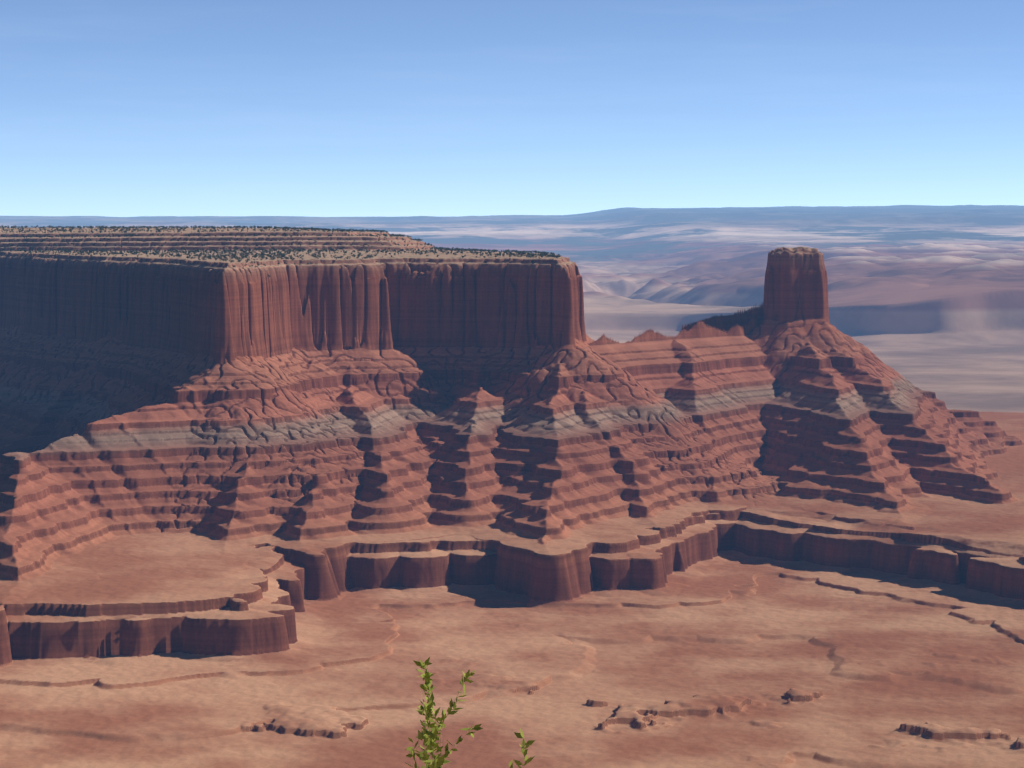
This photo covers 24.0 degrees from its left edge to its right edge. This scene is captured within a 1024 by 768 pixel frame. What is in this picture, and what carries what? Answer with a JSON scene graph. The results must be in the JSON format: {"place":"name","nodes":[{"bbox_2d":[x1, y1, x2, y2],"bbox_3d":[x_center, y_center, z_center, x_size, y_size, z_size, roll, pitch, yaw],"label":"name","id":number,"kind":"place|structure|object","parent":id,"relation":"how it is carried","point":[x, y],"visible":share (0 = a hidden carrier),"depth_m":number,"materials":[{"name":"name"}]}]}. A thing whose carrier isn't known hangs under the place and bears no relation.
{"place":"outdoors","nodes":[
{"label":"outdoors","id":0,"kind":"place"},
{"bbox_2d":[0,227,1023,767],"bbox_3d":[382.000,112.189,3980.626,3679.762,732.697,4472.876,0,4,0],"label":"canyon terrain","id":1,"kind":"structure","parent":0,"point":[300,513],"depth_m":3178.87,"materials":[{"name":"brown stone"}]},
{"bbox_2d":[0,225,559,277],"bbox_3d":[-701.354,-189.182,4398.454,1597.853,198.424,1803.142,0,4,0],"label":"juniper scrub trees","id":2,"kind":"object","parent":1,"relation":"on","point":[244,254],"visible":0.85,"depth_m":4324.01,"materials":[{"name":"green plant"}]},
{"bbox_2d":[0,205,1023,412],"bbox_3d":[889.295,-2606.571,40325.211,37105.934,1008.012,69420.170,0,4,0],"label":"ground","id":3,"kind":"structure","parent":0,"point":[926,298],"depth_m":18398.60,"materials":[{"name":"beige sand"}]},
{"bbox_2d":[0,0,1023,216],"label":"sky","id":4,"kind":"structure","parent":0,"point":[109,108],"materials":[{"name":"blue"}]},
{"bbox_3d":[0.000,3.940,5.583,12.000,4.152,8.600,0,4,0],"label":"rim ledge rock","id":5,"kind":"object","parent":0,"visible":0},
{"bbox_2d":[406,657,534,767],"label":"shrub","id":6,"kind":"object","parent":5,"relation":"on","point":[430,743],"visible":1,"depth_m":8.13,"materials":[{"name":"green plant"}]}
]}

